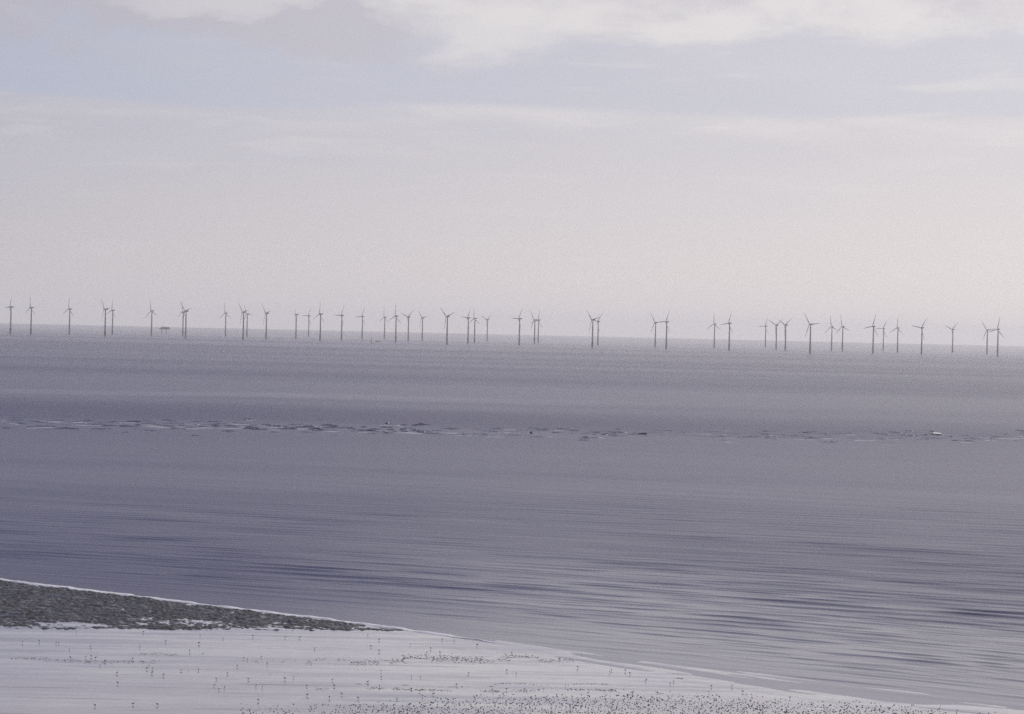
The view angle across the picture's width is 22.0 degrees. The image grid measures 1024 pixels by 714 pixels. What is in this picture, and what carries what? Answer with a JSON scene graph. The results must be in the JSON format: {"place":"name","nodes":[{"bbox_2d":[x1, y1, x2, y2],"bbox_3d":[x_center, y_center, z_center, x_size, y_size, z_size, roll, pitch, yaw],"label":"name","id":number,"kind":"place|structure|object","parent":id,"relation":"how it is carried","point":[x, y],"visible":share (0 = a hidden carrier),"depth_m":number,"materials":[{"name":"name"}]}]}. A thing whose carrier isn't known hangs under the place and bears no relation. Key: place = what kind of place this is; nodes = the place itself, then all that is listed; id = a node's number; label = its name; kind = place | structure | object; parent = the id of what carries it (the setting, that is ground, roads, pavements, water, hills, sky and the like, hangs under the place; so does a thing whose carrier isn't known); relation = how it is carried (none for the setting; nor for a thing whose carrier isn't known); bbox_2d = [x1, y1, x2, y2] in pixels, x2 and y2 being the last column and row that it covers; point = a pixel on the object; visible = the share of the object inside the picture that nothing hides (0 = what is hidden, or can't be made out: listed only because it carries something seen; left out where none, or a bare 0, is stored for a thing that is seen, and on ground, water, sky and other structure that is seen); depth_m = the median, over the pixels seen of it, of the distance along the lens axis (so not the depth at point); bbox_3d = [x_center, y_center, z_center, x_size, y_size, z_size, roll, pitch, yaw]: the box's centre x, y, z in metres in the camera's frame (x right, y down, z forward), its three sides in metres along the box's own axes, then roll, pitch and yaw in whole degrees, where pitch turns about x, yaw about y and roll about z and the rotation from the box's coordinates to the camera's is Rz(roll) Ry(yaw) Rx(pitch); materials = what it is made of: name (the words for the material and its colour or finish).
{"place":"outdoors","nodes":[
{"label":"outdoors","id":0,"kind":"place"},
{"bbox_2d":[0,323,1023,713],"bbox_3d":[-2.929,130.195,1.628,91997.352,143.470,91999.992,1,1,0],"label":"sea","id":1,"kind":"structure","parent":0,"point":[860,559],"depth_m":925.98,"materials":[{"name":"liquid"}]},
{"bbox_2d":[5,297,13,333],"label":"wind turbine","id":2,"kind":"object","parent":1,"relation":"in","point":[11,307],"visible":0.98,"depth_m":7738.78,"materials":[{"name":"metal"}]},
{"bbox_2d":[27,304,34,333],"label":"wind turbine","id":3,"kind":"object","parent":1,"relation":"in","point":[31,319],"visible":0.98,"depth_m":7897.06,"materials":[{"name":"metal"}]},
{"bbox_2d":[64,308,73,333],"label":"wind turbine","id":4,"kind":"object","parent":1,"relation":"in","point":[69,309],"visible":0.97,"depth_m":8438.70,"materials":[{"name":"metal"}]},
{"bbox_2d":[101,299,107,335],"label":"wind turbine","id":5,"kind":"object","parent":1,"relation":"in","point":[105,309],"visible":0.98,"depth_m":7756.13,"materials":[{"name":"metal"}]},
{"bbox_2d":[108,301,114,333],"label":"wind turbine","id":6,"kind":"object","parent":1,"relation":"in","point":[112,318],"visible":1,"depth_m":8845.62,"materials":[{"name":"metal"}]},
{"bbox_2d":[146,303,155,335],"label":"wind turbine","id":7,"kind":"object","parent":1,"relation":"in","point":[151,318],"visible":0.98,"depth_m":8498.64,"materials":[{"name":"metal"}]},
{"bbox_2d":[159,327,169,333],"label":"offshore platform","id":8,"kind":"structure","parent":1,"relation":"in","point":[166,328],"depth_m":9657.53,"materials":[{"name":"metal"}]},
{"bbox_2d":[177,311,184,335],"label":"wind turbine","id":9,"kind":"object","parent":1,"relation":"in","point":[182,322],"visible":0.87,"depth_m":8978.33,"materials":[{"name":"metal"}]},
{"bbox_2d":[180,302,190,337],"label":"wind turbine","id":10,"kind":"object","parent":1,"relation":"in","point":[186,311],"visible":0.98,"depth_m":7897.10,"materials":[{"name":"metal"}]},
{"bbox_2d":[219,312,228,335],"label":"wind turbine","id":11,"kind":"object","parent":1,"relation":"in","point":[226,313],"visible":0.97,"depth_m":9083.67,"materials":[{"name":"metal"}]},
{"bbox_2d":[238,302,247,339],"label":"wind turbine","id":12,"kind":"object","parent":1,"relation":"in","point":[243,312],"visible":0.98,"depth_m":7677.84,"materials":[{"name":"metal"}]},
{"bbox_2d":[244,306,250,335],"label":"wind turbine","id":13,"kind":"object","parent":1,"relation":"in","point":[247,323],"visible":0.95,"depth_m":9560.29,"materials":[{"name":"metal"}]},
{"bbox_2d":[262,305,269,338],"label":"wind turbine","id":14,"kind":"object","parent":1,"relation":"in","point":[266,313],"visible":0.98,"depth_m":8221.97,"materials":[{"name":"metal"}]},
{"bbox_2d":[294,314,298,337],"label":"wind turbine","id":15,"kind":"object","parent":1,"relation":"in","point":[296,326],"visible":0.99,"depth_m":8868.11,"materials":[{"name":"metal"}]},
{"bbox_2d":[304,309,310,335],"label":"wind turbine","id":16,"kind":"object","parent":1,"relation":"in","point":[308,322],"visible":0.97,"depth_m":10216.64,"materials":[{"name":"metal"}]},
{"bbox_2d":[316,301,322,340],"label":"wind turbine","id":17,"kind":"object","parent":1,"relation":"in","point":[320,314],"visible":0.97,"depth_m":7876.71,"materials":[{"name":"metal"}]},
{"bbox_2d":[338,307,343,339],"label":"wind turbine","id":18,"kind":"object","parent":1,"relation":"in","point":[341,323],"visible":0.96,"depth_m":8659.69,"materials":[{"name":"metal"}]},
{"bbox_2d":[358,307,364,338],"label":"wind turbine","id":19,"kind":"object","parent":1,"relation":"in","point":[362,325],"visible":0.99,"depth_m":9462.70,"materials":[{"name":"metal"}]},
{"bbox_2d":[381,317,387,338],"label":"wind turbine","id":20,"kind":"object","parent":1,"relation":"in","point":[384,325],"visible":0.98,"depth_m":9855.60,"materials":[{"name":"metal"}]},
{"bbox_2d":[390,308,399,341],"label":"wind turbine","id":21,"kind":"object","parent":1,"relation":"in","point":[396,316],"visible":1,"depth_m":8190.08,"materials":[{"name":"metal"}]},
{"bbox_2d":[403,311,412,340],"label":"wind turbine","id":22,"kind":"object","parent":1,"relation":"in","point":[409,316],"visible":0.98,"depth_m":8870.68,"materials":[{"name":"metal"}]},
{"bbox_2d":[420,315,426,339],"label":"wind turbine","id":23,"kind":"object","parent":1,"relation":"in","point":[422,327],"visible":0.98,"depth_m":9541.62,"materials":[{"name":"metal"}]},
{"bbox_2d":[441,309,454,344],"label":"wind turbine","id":24,"kind":"object","parent":1,"relation":"in","point":[447,316],"visible":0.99,"depth_m":7526.10,"materials":[{"name":"metal"}]},
{"bbox_2d":[464,309,470,342],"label":"wind turbine","id":25,"kind":"object","parent":1,"relation":"in","point":[468,328],"visible":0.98,"depth_m":8417.10,"materials":[{"name":"metal"}]},
{"bbox_2d":[470,318,478,341],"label":"wind turbine","id":26,"kind":"object","parent":1,"relation":"in","point":[474,337],"visible":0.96,"depth_m":8756.78,"materials":[{"name":"metal"}]},
{"bbox_2d":[1,416,1023,442],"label":"breaking waves","id":27,"kind":"object","parent":1,"relation":"on","point":[312,427],"visible":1,"depth_m":1448.25,"materials":[{"name":"liquid"}]},
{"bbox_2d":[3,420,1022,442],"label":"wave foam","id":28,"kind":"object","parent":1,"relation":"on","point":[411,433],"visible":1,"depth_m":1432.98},
{"bbox_2d":[513,310,521,344],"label":"wind turbine","id":29,"kind":"object","parent":1,"relation":"in","point":[519,328],"visible":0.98,"depth_m":8057.68,"materials":[{"name":"metal"}]},
{"bbox_2d":[531,313,540,342],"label":"wind turbine","id":30,"kind":"object","parent":1,"relation":"in","point":[534,326],"visible":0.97,"depth_m":8947.66,"materials":[{"name":"metal"}]},
{"bbox_2d":[532,311,541,341],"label":"wind turbine","id":31,"kind":"object","parent":1,"relation":"in","point":[538,327],"visible":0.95,"depth_m":9707.59,"materials":[{"name":"metal"}]},
{"bbox_2d":[586,309,598,347],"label":"wind turbine","id":32,"kind":"object","parent":1,"relation":"in","point":[592,329],"visible":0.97,"depth_m":7564.82,"materials":[{"name":"metal"}]},
{"bbox_2d":[594,314,601,344],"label":"wind turbine","id":33,"kind":"object","parent":1,"relation":"in","point":[598,331],"visible":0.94,"depth_m":9023.11,"materials":[{"name":"metal"}]},
{"bbox_2d":[651,315,658,346],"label":"wind turbine","id":34,"kind":"object","parent":1,"relation":"in","point":[655,332],"visible":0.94,"depth_m":8664.71,"materials":[{"name":"metal"}]},
{"bbox_2d":[662,313,669,348],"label":"wind turbine","id":35,"kind":"object","parent":1,"relation":"in","point":[666,321],"visible":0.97,"depth_m":7834.70,"materials":[{"name":"metal"}]},
{"bbox_2d":[709,323,717,346],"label":"wind turbine","id":36,"kind":"object","parent":1,"relation":"in","point":[714,333],"visible":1,"depth_m":8961.67,"materials":[{"name":"metal"}]},
{"bbox_2d":[721,311,732,349],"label":"wind turbine","id":37,"kind":"object","parent":1,"relation":"in","point":[729,333],"visible":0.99,"depth_m":7821.70,"materials":[{"name":"metal"}]},
{"bbox_2d":[759,318,767,346],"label":"wind turbine","id":38,"kind":"object","parent":1,"relation":"in","point":[765,333],"visible":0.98,"depth_m":10160.56,"materials":[{"name":"metal"}]},
{"bbox_2d":[769,320,781,348],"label":"wind turbine","id":39,"kind":"object","parent":1,"relation":"in","point":[776,325],"visible":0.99,"depth_m":8823.64,"materials":[{"name":"metal"}]},
{"bbox_2d":[779,319,790,349],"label":"wind turbine","id":40,"kind":"object","parent":1,"relation":"in","point":[786,324],"visible":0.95,"depth_m":8342.68,"materials":[{"name":"metal"}]},
{"bbox_2d":[804,313,818,353],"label":"wind turbine","id":41,"kind":"object","parent":1,"relation":"in","point":[810,347],"visible":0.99,"depth_m":7231.80,"materials":[{"name":"metal"}]},
{"bbox_2d":[828,317,836,349],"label":"wind turbine","id":42,"kind":"object","parent":1,"relation":"in","point":[831,333],"visible":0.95,"depth_m":8991.91,"materials":[{"name":"metal"}]},
{"bbox_2d":[836,315,849,350],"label":"wind turbine","id":43,"kind":"object","parent":1,"relation":"in","point":[842,333],"visible":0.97,"depth_m":8600.71,"materials":[{"name":"metal"}]},
{"bbox_2d":[863,316,878,353],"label":"wind turbine","id":44,"kind":"object","parent":1,"relation":"in","point":[873,337],"visible":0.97,"depth_m":7774.78,"materials":[{"name":"metal"}]},
{"bbox_2d":[875,321,886,349],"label":"wind turbine","id":45,"kind":"object","parent":1,"relation":"in","point":[883,328],"visible":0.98,"depth_m":9919.56,"materials":[{"name":"metal"}]},
{"bbox_2d":[891,320,901,351],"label":"wind turbine","id":46,"kind":"object","parent":1,"relation":"in","point":[897,328],"visible":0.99,"depth_m":8833.73,"materials":[{"name":"metal"}]},
{"bbox_2d":[914,317,927,353],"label":"wind turbine","id":47,"kind":"object","parent":1,"relation":"in","point":[921,334],"visible":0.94,"depth_m":7971.82,"materials":[{"name":"metal"}]},
{"bbox_2d":[946,325,955,352],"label":"wind turbine","id":48,"kind":"object","parent":1,"relation":"in","point":[952,337],"visible":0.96,"depth_m":9170.70,"materials":[{"name":"metal"}]},
{"bbox_2d":[981,320,991,353],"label":"wind turbine","id":49,"kind":"object","parent":1,"relation":"in","point":[987,330],"visible":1,"depth_m":8777.03,"materials":[{"name":"metal"}]},
{"bbox_2d":[987,318,1004,355],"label":"wind turbine","id":50,"kind":"object","parent":1,"relation":"in","point":[998,329],"visible":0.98,"depth_m":7747.97,"materials":[{"name":"metal"}]},
{"bbox_2d":[0,581,1023,713],"bbox_3d":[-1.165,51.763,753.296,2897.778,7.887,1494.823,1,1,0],"label":"wet sand","id":51,"kind":"structure","parent":0,"point":[52,685],"depth_m":432.07,"materials":[{"name":"grey sand"}]},
{"bbox_2d":[0,580,401,630],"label":"stony bank","id":52,"kind":"structure","parent":51,"relation":"on","point":[63,604],"depth_m":518.97,"materials":[{"name":"grey gravel"}]},
{"bbox_2d":[0,578,575,654],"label":"shore foam","id":53,"kind":"object","parent":51,"relation":"on","point":[265,611],"visible":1,"depth_m":530.18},
{"bbox_2d":[11,652,680,691],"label":"strand weed","id":54,"kind":"object","parent":51,"relation":"on","point":[397,661],"visible":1,"depth_m":453.52,"materials":[{"name":"plant"}]},
{"bbox_2d":[241,687,979,713],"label":"stones","id":55,"kind":"object","parent":51,"relation":"on","point":[614,707],"visible":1,"depth_m":406.94,"materials":[{"name":"grey stone"}]},
{"bbox_2d":[0,0,1023,345],"label":"sky","id":56,"kind":"structure","parent":0,"point":[627,162],"materials":[{"name":"white"}]}
]}

